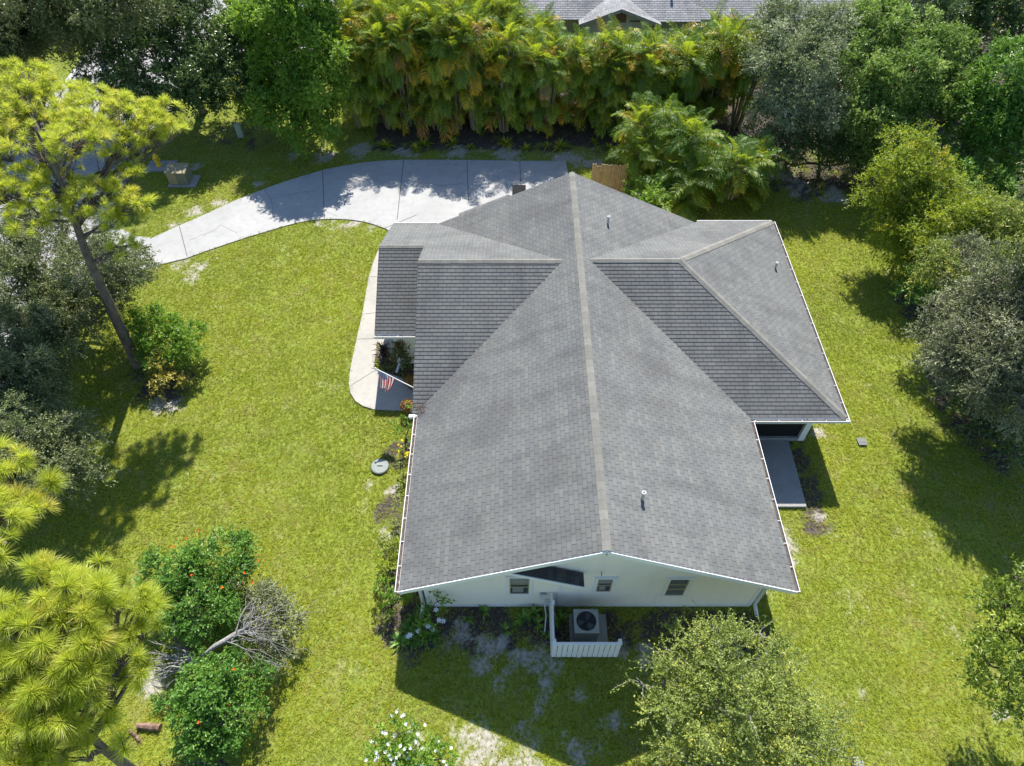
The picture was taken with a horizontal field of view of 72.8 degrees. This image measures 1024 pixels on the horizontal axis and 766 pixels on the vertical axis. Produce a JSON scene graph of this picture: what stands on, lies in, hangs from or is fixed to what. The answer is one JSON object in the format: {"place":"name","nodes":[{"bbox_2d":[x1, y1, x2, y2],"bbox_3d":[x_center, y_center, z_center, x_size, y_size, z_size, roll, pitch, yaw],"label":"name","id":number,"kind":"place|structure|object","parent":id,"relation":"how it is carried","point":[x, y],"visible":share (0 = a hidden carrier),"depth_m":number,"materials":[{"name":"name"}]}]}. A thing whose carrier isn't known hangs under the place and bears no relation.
{"place":"outdoors","nodes":[
{"label":"outdoors","id":0,"kind":"place"},
{"bbox_2d":[0,0,339,389],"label":"street","id":1,"kind":"structure","parent":0,"point":[89,164],"depth_m":38.09,"materials":[{"name":"grey asphalt"}]},
{"bbox_2d":[2,41,102,166],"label":"kerb","id":2,"kind":"structure","parent":1,"relation":"on","point":[68,78],"depth_m":42.47,"materials":[{"name":"concrete"}]},
{"bbox_2d":[78,160,568,278],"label":"driveway","id":3,"kind":"structure","parent":0,"point":[387,194],"depth_m":36.02,"materials":[{"name":"concrete"}]},
{"bbox_2d":[0,1,1023,765],"bbox_3d":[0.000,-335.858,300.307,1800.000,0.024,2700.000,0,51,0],"label":"ground","id":4,"kind":"structure","parent":0,"point":[582,151],"depth_m":24.76,"materials":[{"name":"green plant"}]},
{"bbox_2d":[0,433,72,648],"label":"pine tree","id":5,"kind":"object","parent":4,"relation":"on","point":[21,514],"visible":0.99,"depth_m":11.26,"materials":[{"name":"green plant"}]},
{"bbox_2d":[0,289,93,444],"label":"oak tree","id":6,"kind":"object","parent":4,"relation":"on","point":[33,358],"visible":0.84,"depth_m":24.73,"materials":[{"name":"green plant"}]},
{"bbox_2d":[0,0,95,74],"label":"oak tree","id":7,"kind":"object","parent":4,"relation":"on","point":[21,35],"visible":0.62,"depth_m":36.24,"materials":[{"name":"green plant"}]},
{"bbox_2d":[0,378,122,536],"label":"oak tree","id":8,"kind":"object","parent":4,"relation":"on","point":[53,449],"visible":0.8,"depth_m":22.54,"materials":[{"name":"green plant"}]},
{"bbox_2d":[0,198,165,346],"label":"oak tree","id":9,"kind":"object","parent":4,"relation":"on","point":[67,286],"visible":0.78,"depth_m":26.92,"materials":[{"name":"green plant"}]},
{"bbox_2d":[0,548,174,765],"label":"pine tree","id":10,"kind":"object","parent":4,"relation":"on","point":[68,683],"visible":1,"depth_m":10.06,"materials":[{"name":"green plant"}]},
{"bbox_2d":[0,55,190,369],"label":"pine tree","id":11,"kind":"object","parent":4,"relation":"on","point":[27,90],"visible":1,"depth_m":22.97,"materials":[{"name":"green plant"}]},
{"bbox_2d":[25,0,185,66],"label":"oak tree","id":12,"kind":"object","parent":4,"relation":"on","point":[98,19],"visible":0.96,"depth_m":34.63,"materials":[{"name":"green plant"}]},
{"bbox_2d":[136,722,161,731],"bbox_3d":[-10.540,9.966,20.133,0.724,0.245,0.260,0,51,0],"label":"log","id":13,"kind":"object","parent":4,"relation":"on","point":[149,726],"visible":1,"depth_m":20.07,"materials":[{"name":"red wood"}]},
{"bbox_2d":[144,160,177,172],"bbox_3d":[-19.167,-11.799,37.863,1.600,0.100,1.050,0,51,0],"label":"hydrant pad","id":14,"kind":"object","parent":4,"relation":"on","point":[151,166],"visible":0.67,"depth_m":37.78,"materials":[{"name":"concrete"}]},
{"bbox_2d":[68,0,260,128],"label":"oak tree","id":15,"kind":"object","parent":4,"relation":"on","point":[193,71],"visible":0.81,"depth_m":36.48,"materials":[{"name":"green plant"}]},
{"bbox_2d":[122,298,211,374],"bbox_3d":[-14.285,-1.793,28.155,4.195,2.656,3.345,0,51,0],"label":"flowering shrub","id":16,"kind":"object","parent":4,"relation":"on","point":[176,330],"visible":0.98,"depth_m":27.76,"materials":[{"name":"green plant"}]},
{"bbox_2d":[145,344,195,403],"bbox_3d":[-13.706,-0.392,27.771,2.009,1.779,2.271,0,51,0],"label":"gold shrub","id":17,"kind":"object","parent":4,"relation":"on","point":[162,377],"visible":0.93,"depth_m":27.47,"materials":[{"name":"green plant"}]},
{"bbox_2d":[168,175,200,187],"bbox_3d":[-17.437,-10.725,36.974,1.450,0.130,0.970,0,51,0],"label":"cabinet pad","id":18,"kind":"object","parent":4,"relation":"on","point":[194,181],"visible":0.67,"depth_m":36.70,"materials":[{"name":"concrete"}]},
{"bbox_2d":[164,163,192,184],"bbox_3d":[-17.562,-11.017,36.613,1.100,0.800,0.850,0,51,0],"label":"transformer box","id":19,"kind":"object","parent":18,"relation":"on","point":[178,173],"visible":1,"depth_m":36.40,"materials":[{"name":"green metal"}]},
{"bbox_2d":[128,522,262,647],"bbox_3d":[-9.809,6.278,21.462,3.796,2.905,3.909,0,51,0],"label":"flowering shrub","id":20,"kind":"object","parent":4,"relation":"on","point":[190,575],"visible":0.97,"depth_m":20.96,"materials":[{"name":"green plant"}]},
{"bbox_2d":[148,641,280,765],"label":"flowering shrub","id":21,"kind":"object","parent":4,"relation":"on","point":[208,699],"visible":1,"depth_m":18.91,"materials":[{"name":"green plant"}]},
{"bbox_2d":[142,567,324,692],"bbox_3d":[-8.308,7.672,20.862,5.386,2.468,3.934,-35,59,-25],"label":"bare tree","id":22,"kind":"object","parent":4,"relation":"on","point":[265,592],"visible":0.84,"depth_m":20.81,"materials":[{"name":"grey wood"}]},
{"bbox_2d":[202,0,356,159],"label":"laurel tree","id":23,"kind":"object","parent":4,"relation":"on","point":[275,33],"visible":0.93,"depth_m":35.77,"materials":[{"name":"green plant"}]},
{"bbox_2d":[312,0,389,128],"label":"areca palm","id":24,"kind":"object","parent":4,"relation":"on","point":[359,94],"visible":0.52,"depth_m":37.08,"materials":[{"name":"green plant"}]},
{"bbox_2d":[335,0,395,112],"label":"areca palm","id":25,"kind":"object","parent":4,"relation":"on","point":[346,3],"visible":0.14,"depth_m":37.33,"materials":[{"name":"green plant"}]},
{"bbox_2d":[370,458,388,474],"bbox_3d":[-4.899,3.091,25.764,0.694,0.125,0.695,0,51,0],"label":"septic lid","id":26,"kind":"object","parent":4,"relation":"on","point":[379,466],"visible":1,"depth_m":25.71,"materials":[{"name":"white plastic"}]},
{"bbox_2d":[349,250,412,410],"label":"front walk","id":27,"kind":"structure","parent":4,"relation":"on","point":[364,384],"depth_m":28.64,"materials":[{"name":"concrete"}]},
{"bbox_2d":[400,399,412,414],"bbox_3d":[-4.062,0.935,27.056,0.600,0.670,0.599,0,51,0],"label":"potted mum","id":28,"kind":"object","parent":27,"relation":"on","point":[407,410],"visible":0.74,"depth_m":26.88,"materials":[{"name":"orange plant"}]},
{"bbox_2d":[351,7,411,137],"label":"areca palm","id":29,"kind":"object","parent":4,"relation":"on","point":[387,114],"visible":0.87,"depth_m":37.02,"materials":[{"name":"green palm leaf"},{"name":"brown bark"}]},
{"bbox_2d":[372,339,394,363],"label":"spiky plant","id":30,"kind":"object","parent":4,"relation":"on","point":[383,351],"visible":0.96,"depth_m":28.66,"materials":[{"name":"green plant"}]},
{"bbox_2d":[367,536,399,584],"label":"hedge bush","id":31,"kind":"object","parent":4,"relation":"on","point":[381,564],"visible":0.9,"depth_m":22.53,"materials":[{"name":"green plant"}]},
{"bbox_2d":[359,0,411,115],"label":"areca palm","id":32,"kind":"object","parent":4,"relation":"on","point":[377,4],"visible":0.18,"depth_m":36.50,"materials":[{"name":"green plant"}]},
{"bbox_2d":[380,493,403,554],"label":"straggly bush","id":33,"kind":"object","parent":4,"relation":"on","point":[394,523],"visible":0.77,"depth_m":23.39,"materials":[{"name":"green plant"}]},
{"bbox_2d":[371,576,415,621],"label":"hedge bush","id":34,"kind":"object","parent":4,"relation":"on","point":[390,595],"visible":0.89,"depth_m":21.77,"materials":[{"name":"green plant"}]},
{"bbox_2d":[356,0,431,127],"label":"areca palm","id":35,"kind":"object","parent":4,"relation":"on","point":[402,29],"visible":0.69,"depth_m":36.36,"materials":[{"name":"leaf"},{"name":"bark"}]},
{"bbox_2d":[387,339,413,370],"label":"croton bush","id":36,"kind":"object","parent":4,"relation":"on","point":[407,359],"visible":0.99,"depth_m":27.86,"materials":[{"name":"green plant"}]},
{"bbox_2d":[388,400,412,456],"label":"yellow bush","id":37,"kind":"object","parent":4,"relation":"on","point":[405,429],"visible":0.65,"depth_m":25.67,"materials":[{"name":"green plant"}]},
{"bbox_2d":[393,455,408,486],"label":"straggly bush","id":38,"kind":"object","parent":4,"relation":"on","point":[405,466],"visible":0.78,"depth_m":25.04,"materials":[{"name":"green plant"}]},
{"bbox_2d":[391,630,413,652],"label":"fern","id":39,"kind":"object","parent":4,"relation":"on","point":[399,638],"visible":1,"depth_m":21.64,"materials":[{"name":"green plant"}]},
{"bbox_2d":[359,706,459,765],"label":"flowering shrub","id":40,"kind":"object","parent":4,"relation":"on","point":[394,754],"visible":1,"depth_m":18.76,"materials":[{"name":"green plant"}]},
{"bbox_2d":[402,608,421,625],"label":"fern","id":41,"kind":"object","parent":4,"relation":"on","point":[411,618],"visible":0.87,"depth_m":22.07,"materials":[{"name":"green plant"}]},
{"bbox_2d":[393,0,447,120],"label":"areca palm","id":42,"kind":"object","parent":4,"relation":"on","point":[417,23],"visible":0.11,"depth_m":36.83,"materials":[{"name":"green plant"}]},
{"bbox_2d":[395,0,465,142],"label":"areca palm","id":43,"kind":"object","parent":4,"relation":"on","point":[432,19],"visible":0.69,"depth_m":36.61,"materials":[{"name":"leaf"},{"name":"bark"}]},
{"bbox_2d":[405,591,455,649],"bbox_3d":[-2.535,7.293,21.520,0.999,1.554,1.832,25,55,19],"label":"flowering shrub","id":44,"kind":"object","parent":4,"relation":"on","point":[425,625],"visible":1,"depth_m":21.48,"materials":[{"name":"green plant"}]},
{"bbox_2d":[414,0,486,110],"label":"areca palm","id":45,"kind":"object","parent":4,"relation":"on","point":[459,1],"visible":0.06,"depth_m":36.45,"materials":[{"name":"green plant"}]},
{"bbox_2d":[415,0,492,131],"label":"areca palm","id":46,"kind":"object","parent":4,"relation":"on","point":[448,84],"visible":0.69,"depth_m":36.41,"materials":[{"name":"leaf"},{"name":"bark"}]},
{"bbox_2d":[437,0,509,130],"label":"areca palm","id":47,"kind":"object","parent":4,"relation":"on","point":[468,28],"visible":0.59,"depth_m":36.20,"materials":[{"name":"leaf"},{"name":"bark"}]},
{"bbox_2d":[462,0,517,120],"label":"areca palm","id":48,"kind":"object","parent":4,"relation":"on","point":[489,8],"visible":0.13,"depth_m":37.35,"materials":[{"name":"green plant"}]},
{"bbox_2d":[472,6,536,133],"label":"areca palm","id":49,"kind":"object","parent":4,"relation":"on","point":[508,42],"visible":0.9,"depth_m":36.80,"materials":[{"name":"leaf"},{"name":"bark"}]},
{"bbox_2d":[482,0,533,109],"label":"areca palm","id":50,"kind":"object","parent":4,"relation":"on","point":[501,5],"visible":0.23,"depth_m":37.53,"materials":[{"name":"green plant"}]},
{"bbox_2d":[491,0,541,89],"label":"areca palm","id":51,"kind":"object","parent":4,"relation":"on","point":[524,7],"visible":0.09,"depth_m":38.40,"materials":[{"name":"green plant"}]},
{"bbox_2d":[512,607,531,625],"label":"weed","id":52,"kind":"object","parent":4,"relation":"on","point":[520,621],"visible":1,"depth_m":22.06,"materials":[{"name":"green plant"}]},
{"bbox_2d":[514,15,545,108],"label":"areca palm","id":53,"kind":"object","parent":4,"relation":"on","point":[539,27],"visible":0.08,"depth_m":37.65,"materials":[{"name":"green plant"}]},
{"bbox_2d":[504,27,561,138],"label":"areca palm","id":54,"kind":"object","parent":4,"relation":"on","point":[535,46],"visible":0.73,"depth_m":37.21,"materials":[{"name":"green plant"}]},
{"bbox_2d":[523,1,567,39],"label":"areca palm","id":55,"kind":"object","parent":4,"relation":"on","point":[551,22],"visible":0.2,"depth_m":39.30,"materials":[{"name":"green plant"}]},
{"bbox_2d":[516,22,587,137],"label":"areca palm","id":56,"kind":"object","parent":4,"relation":"on","point":[558,41],"visible":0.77,"depth_m":36.80,"materials":[{"name":"leaf"},{"name":"bark"}]},
{"bbox_2d":[529,31,584,112],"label":"areca palm","id":57,"kind":"object","parent":4,"relation":"on","point":[560,99],"visible":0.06,"depth_m":39.43,"materials":[{"name":"green plant"}]},
{"bbox_2d":[549,609,569,629],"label":"weed","id":58,"kind":"object","parent":4,"relation":"on","point":[560,619],"visible":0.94,"depth_m":22.03,"materials":[{"name":"green plant"}]},
{"bbox_2d":[566,28,601,113],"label":"areca palm","id":59,"kind":"object","parent":4,"relation":"on","point":[596,34],"visible":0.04,"depth_m":38.71,"materials":[{"name":"green plant"}]},
{"bbox_2d":[555,23,613,131],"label":"areca palm","id":60,"kind":"object","parent":4,"relation":"on","point":[578,78],"visible":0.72,"depth_m":37.54,"materials":[{"name":"leaf"},{"name":"bark"}]},
{"bbox_2d":[549,593,621,657],"bbox_3d":[2.225,7.480,21.478,2.090,1.218,1.592,0,51,0],"label":"screen fence","id":61,"kind":"object","parent":4,"relation":"on","point":[615,647],"visible":1,"depth_m":20.94,"materials":[{"name":"white paint"}]},
{"bbox_2d":[569,614,607,649],"bbox_3d":[2.410,7.859,21.941,1.180,0.105,1.100,0,51,0],"label":"equipment pad","id":62,"kind":"object","parent":4,"relation":"on","point":[602,636],"visible":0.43,"depth_m":21.93,"materials":[{"name":"concrete"}]},
{"bbox_2d":[572,609,599,641],"bbox_3d":[2.280,7.545,21.601,0.760,0.830,0.740,0,51,0],"label":"air conditioner","id":63,"kind":"object","parent":62,"relation":"on","point":[585,625],"visible":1,"depth_m":21.34,"materials":[{"name":"metal"}]},
{"bbox_2d":[578,15,640,128],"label":"areca palm","id":64,"kind":"object","parent":4,"relation":"on","point":[605,43],"visible":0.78,"depth_m":37.16,"materials":[{"name":"leaf"},{"name":"bark"}]},
{"bbox_2d":[591,164,628,192],"bbox_3d":[4.970,-10.471,35.598,1.840,1.789,0.080,0,51,0],"label":"wood fence","id":65,"kind":"object","parent":4,"relation":"on","point":[614,184],"visible":0.68,"depth_m":35.40,"materials":[{"name":"brown wood"}]},
{"bbox_2d":[374,172,850,625],"bbox_3d":[3.224,-0.708,25.617,17.167,5.115,18.157,0,51,0],"label":"bungalow","id":66,"kind":"object","parent":4,"relation":"on","point":[628,386],"visible":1,"depth_m":23.36,"materials":[{"name":"grey"}]},
{"bbox_2d":[374,367,412,391],"bbox_3d":[-4.274,-0.031,25.355,1.521,0.970,0.354,9,52,7],"label":"flag","id":67,"kind":"object","parent":66,"relation":"attached to","point":[386,381],"visible":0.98,"depth_m":25.48,"materials":[{"name":"multicoloured fabric"}]},
{"bbox_2d":[505,576,532,594],"bbox_3d":[0.225,6.180,21.136,0.850,1.410,0.070,0,51,0],"label":"window","id":68,"kind":"structure","parent":66,"relation":"in","point":[515,585],"depth_m":21.16,"materials":[{"name":"white paint"}]},
{"bbox_2d":[592,576,617,592],"bbox_3d":[2.810,6.151,21.101,0.700,1.160,0.070,0,51,0],"label":"window","id":69,"kind":"structure","parent":66,"relation":"in","point":[602,584],"depth_m":21.05,"materials":[{"name":"white paint"}]},
{"bbox_2d":[661,577,695,596],"bbox_3d":[5.045,6.249,21.222,0.830,1.430,0.070,0,51,0],"label":"window","id":70,"kind":"structure","parent":66,"relation":"in","point":[674,586],"depth_m":21.22,"materials":[{"name":"white paint"}]},
{"bbox_2d":[584,13,659,140],"bbox_3d":[5.973,-16.481,37.997,3.768,6.138,3.998,-35,59,-25],"label":"areca palm","id":71,"kind":"object","parent":4,"relation":"on","point":[617,100],"visible":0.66,"depth_m":37.16,"materials":[{"name":"green plant"}]},
{"bbox_2d":[605,90,689,192],"bbox_3d":[6.933,-12.123,35.532,4.464,4.963,4.259,-18,53,-14],"label":"areca palm","id":72,"kind":"object","parent":4,"relation":"on","point":[646,117],"visible":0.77,"depth_m":34.74,"materials":[{"name":"green plant"}]},
{"bbox_2d":[620,175,679,211],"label":"bush","id":73,"kind":"object","parent":4,"relation":"on","point":[648,193],"visible":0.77,"depth_m":33.96,"materials":[{"name":"green plant"}]},
{"bbox_2d":[618,22,683,123],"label":"areca palm","id":74,"kind":"object","parent":4,"relation":"on","point":[652,61],"visible":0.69,"depth_m":36.65,"materials":[{"name":"green plant"}]},
{"bbox_2d":[652,20,694,97],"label":"areca palm","id":75,"kind":"object","parent":4,"relation":"on","point":[684,31],"visible":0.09,"depth_m":37.97,"materials":[{"name":"green plant"}]},
{"bbox_2d":[630,138,729,221],"bbox_3d":[8.412,-10.032,34.563,4.378,3.350,4.916,38,60,26],"label":"areca palm","id":76,"kind":"object","parent":4,"relation":"on","point":[680,186],"visible":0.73,"depth_m":33.98,"materials":[{"name":"green plant"}]},
{"bbox_2d":[654,24,717,133],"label":"areca palm","id":77,"kind":"object","parent":4,"relation":"on","point":[687,47],"visible":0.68,"depth_m":36.72,"materials":[{"name":"green plant"}]},
{"bbox_2d":[649,100,727,199],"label":"areca palm","id":78,"kind":"object","parent":4,"relation":"on","point":[698,133],"visible":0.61,"depth_m":33.85,"materials":[{"name":"green plant"}]},
{"bbox_2d":[467,0,924,57],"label":"neighbour house","id":79,"kind":"structure","parent":4,"relation":"on","point":[635,14],"depth_m":42.91,"materials":[{"name":"concrete"}]},
{"bbox_2d":[660,24,733,121],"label":"areca palm","id":80,"kind":"object","parent":4,"relation":"on","point":[700,104],"visible":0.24,"depth_m":37.44,"materials":[{"name":"green plant"}]},
{"bbox_2d":[676,0,736,119],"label":"areca palm","id":81,"kind":"object","parent":4,"relation":"on","point":[713,15],"visible":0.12,"depth_m":37.80,"materials":[{"name":"green plant"}]},
{"bbox_2d":[684,7,760,127],"bbox_3d":[11.233,-17.118,38.089,4.010,6.688,3.999,-30,57,-22],"label":"areca palm","id":82,"kind":"object","parent":4,"relation":"on","point":[731,39],"visible":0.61,"depth_m":36.40,"materials":[{"name":"green plant"}]},
{"bbox_2d":[698,14,748,124],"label":"areca palm","id":83,"kind":"object","parent":4,"relation":"on","point":[722,115],"visible":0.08,"depth_m":39.17,"materials":[{"name":"green plant"}]},
{"bbox_2d":[610,600,868,765],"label":"young tree","id":84,"kind":"object","parent":4,"relation":"on","point":[743,715],"visible":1,"depth_m":17.82,"materials":[{"name":"green plant"}]},
{"bbox_2d":[700,128,790,210],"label":"areca palm","id":85,"kind":"object","parent":4,"relation":"on","point":[742,163],"visible":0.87,"depth_m":33.92,"materials":[{"name":"green plant"}]},
{"bbox_2d":[706,5,784,129],"bbox_3d":[12.991,-16.938,37.936,3.982,6.474,3.776,-29,57,-21],"label":"areca palm","id":86,"kind":"object","parent":4,"relation":"on","point":[736,120],"visible":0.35,"depth_m":37.81,"materials":[{"name":"green plant"}]},
{"bbox_2d":[760,440,806,507],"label":"patio slab","id":87,"kind":"structure","parent":4,"relation":"on","point":[783,474],"depth_m":25.48,"materials":[{"name":"concrete"}]},
{"bbox_2d":[735,0,862,168],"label":"silver tree","id":88,"kind":"object","parent":4,"relation":"on","point":[813,35],"visible":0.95,"depth_m":34.11,"materials":[{"name":"green plant"}]},
{"bbox_2d":[760,112,887,188],"bbox_3d":[15.863,-12.283,36.094,7.852,3.732,3.753,10,52,8],"label":"broadleaf tree","id":89,"kind":"object","parent":4,"relation":"on","point":[838,144],"visible":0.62,"depth_m":35.70,"materials":[{"name":"green plant"}]},
{"bbox_2d":[795,14,997,177],"bbox_3d":[21.681,-17.769,39.648,10.899,5.034,15.739,17,53,13],"label":"broadleaf tree","id":90,"kind":"object","parent":4,"relation":"on","point":[841,84],"visible":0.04,"depth_m":38.62,"materials":[{"name":"green plant"}]},
{"bbox_2d":[829,0,984,171],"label":"broadleaf tree","id":91,"kind":"object","parent":4,"relation":"on","point":[875,85],"visible":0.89,"depth_m":33.53,"materials":[{"name":"green plant"}]},
{"bbox_2d":[841,118,975,236],"bbox_3d":[17.743,-8.526,31.433,5.774,6.101,4.726,0,51,0],"label":"yellow shrub","id":92,"kind":"object","parent":4,"relation":"on","point":[914,175],"visible":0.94,"depth_m":30.14,"materials":[{"name":"green plant"}]},
{"bbox_2d":[885,252,955,312],"bbox_3d":[18.076,-4.649,30.364,2.860,2.800,3.618,17,53,13],"label":"dark shrub","id":93,"kind":"object","parent":4,"relation":"on","point":[921,291],"visible":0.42,"depth_m":29.99,"materials":[{"name":"green plant"}]},
{"bbox_2d":[859,177,1008,285],"bbox_3d":[18.496,-6.553,30.744,5.834,4.696,4.334,0,51,0],"label":"yellow shrub","id":94,"kind":"object","parent":4,"relation":"on","point":[904,246],"visible":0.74,"depth_m":29.89,"materials":[{"name":"green plant"}]},
{"bbox_2d":[879,0,1023,67],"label":"broadleaf tree","id":95,"kind":"object","parent":4,"relation":"on","point":[983,13],"visible":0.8,"depth_m":36.78,"materials":[{"name":"green plant"}]},
{"bbox_2d":[899,227,1023,446],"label":"grey oak","id":96,"kind":"object","parent":4,"relation":"on","point":[993,367],"visible":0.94,"depth_m":23.79,"materials":[{"name":"green plant"}]},
{"bbox_2d":[902,188,1023,299],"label":"olive shrub","id":97,"kind":"object","parent":4,"relation":"on","point":[942,252],"visible":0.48,"depth_m":28.96,"materials":[{"name":"green plant"}]},
{"bbox_2d":[948,129,994,182],"bbox_3d":[23.312,-11.094,35.645,2.803,2.561,2.867,16,53,13],"label":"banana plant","id":98,"kind":"object","parent":4,"relation":"on","point":[973,154],"visible":0.3,"depth_m":34.82,"materials":[{"name":"green plant"}]},
{"bbox_2d":[920,129,1023,252],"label":"vine thicket","id":99,"kind":"object","parent":4,"relation":"on","point":[967,161],"visible":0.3,"depth_m":32.13,"materials":[{"name":"green plant"}]},
{"bbox_2d":[931,375,1023,455],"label":"dark shrub","id":100,"kind":"object","parent":4,"relation":"on","point":[952,402],"visible":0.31,"depth_m":26.15,"materials":[{"name":"green plant"}]},
{"bbox_2d":[940,29,1023,201],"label":"broadleaf tree","id":101,"kind":"object","parent":4,"relation":"on","point":[996,128],"visible":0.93,"depth_m":32.09,"materials":[{"name":"green plant"}]},
{"bbox_2d":[947,552,1023,736],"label":"maple tree","id":102,"kind":"object","parent":4,"relation":"on","point":[987,640],"visible":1,"depth_m":18.01,"materials":[{"name":"green plant"}]},
{"bbox_2d":[970,159,1023,409],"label":"oak tree","id":103,"kind":"object","parent":4,"relation":"on","point":[1014,263],"visible":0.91,"depth_m":23.99,"materials":[{"name":"green plant"}]},
{"bbox_2d":[972,409,1023,492],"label":"dark shrub","id":104,"kind":"object","parent":4,"relation":"on","point":[1010,440],"visible":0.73,"depth_m":24.96,"materials":[{"name":"green plant"}]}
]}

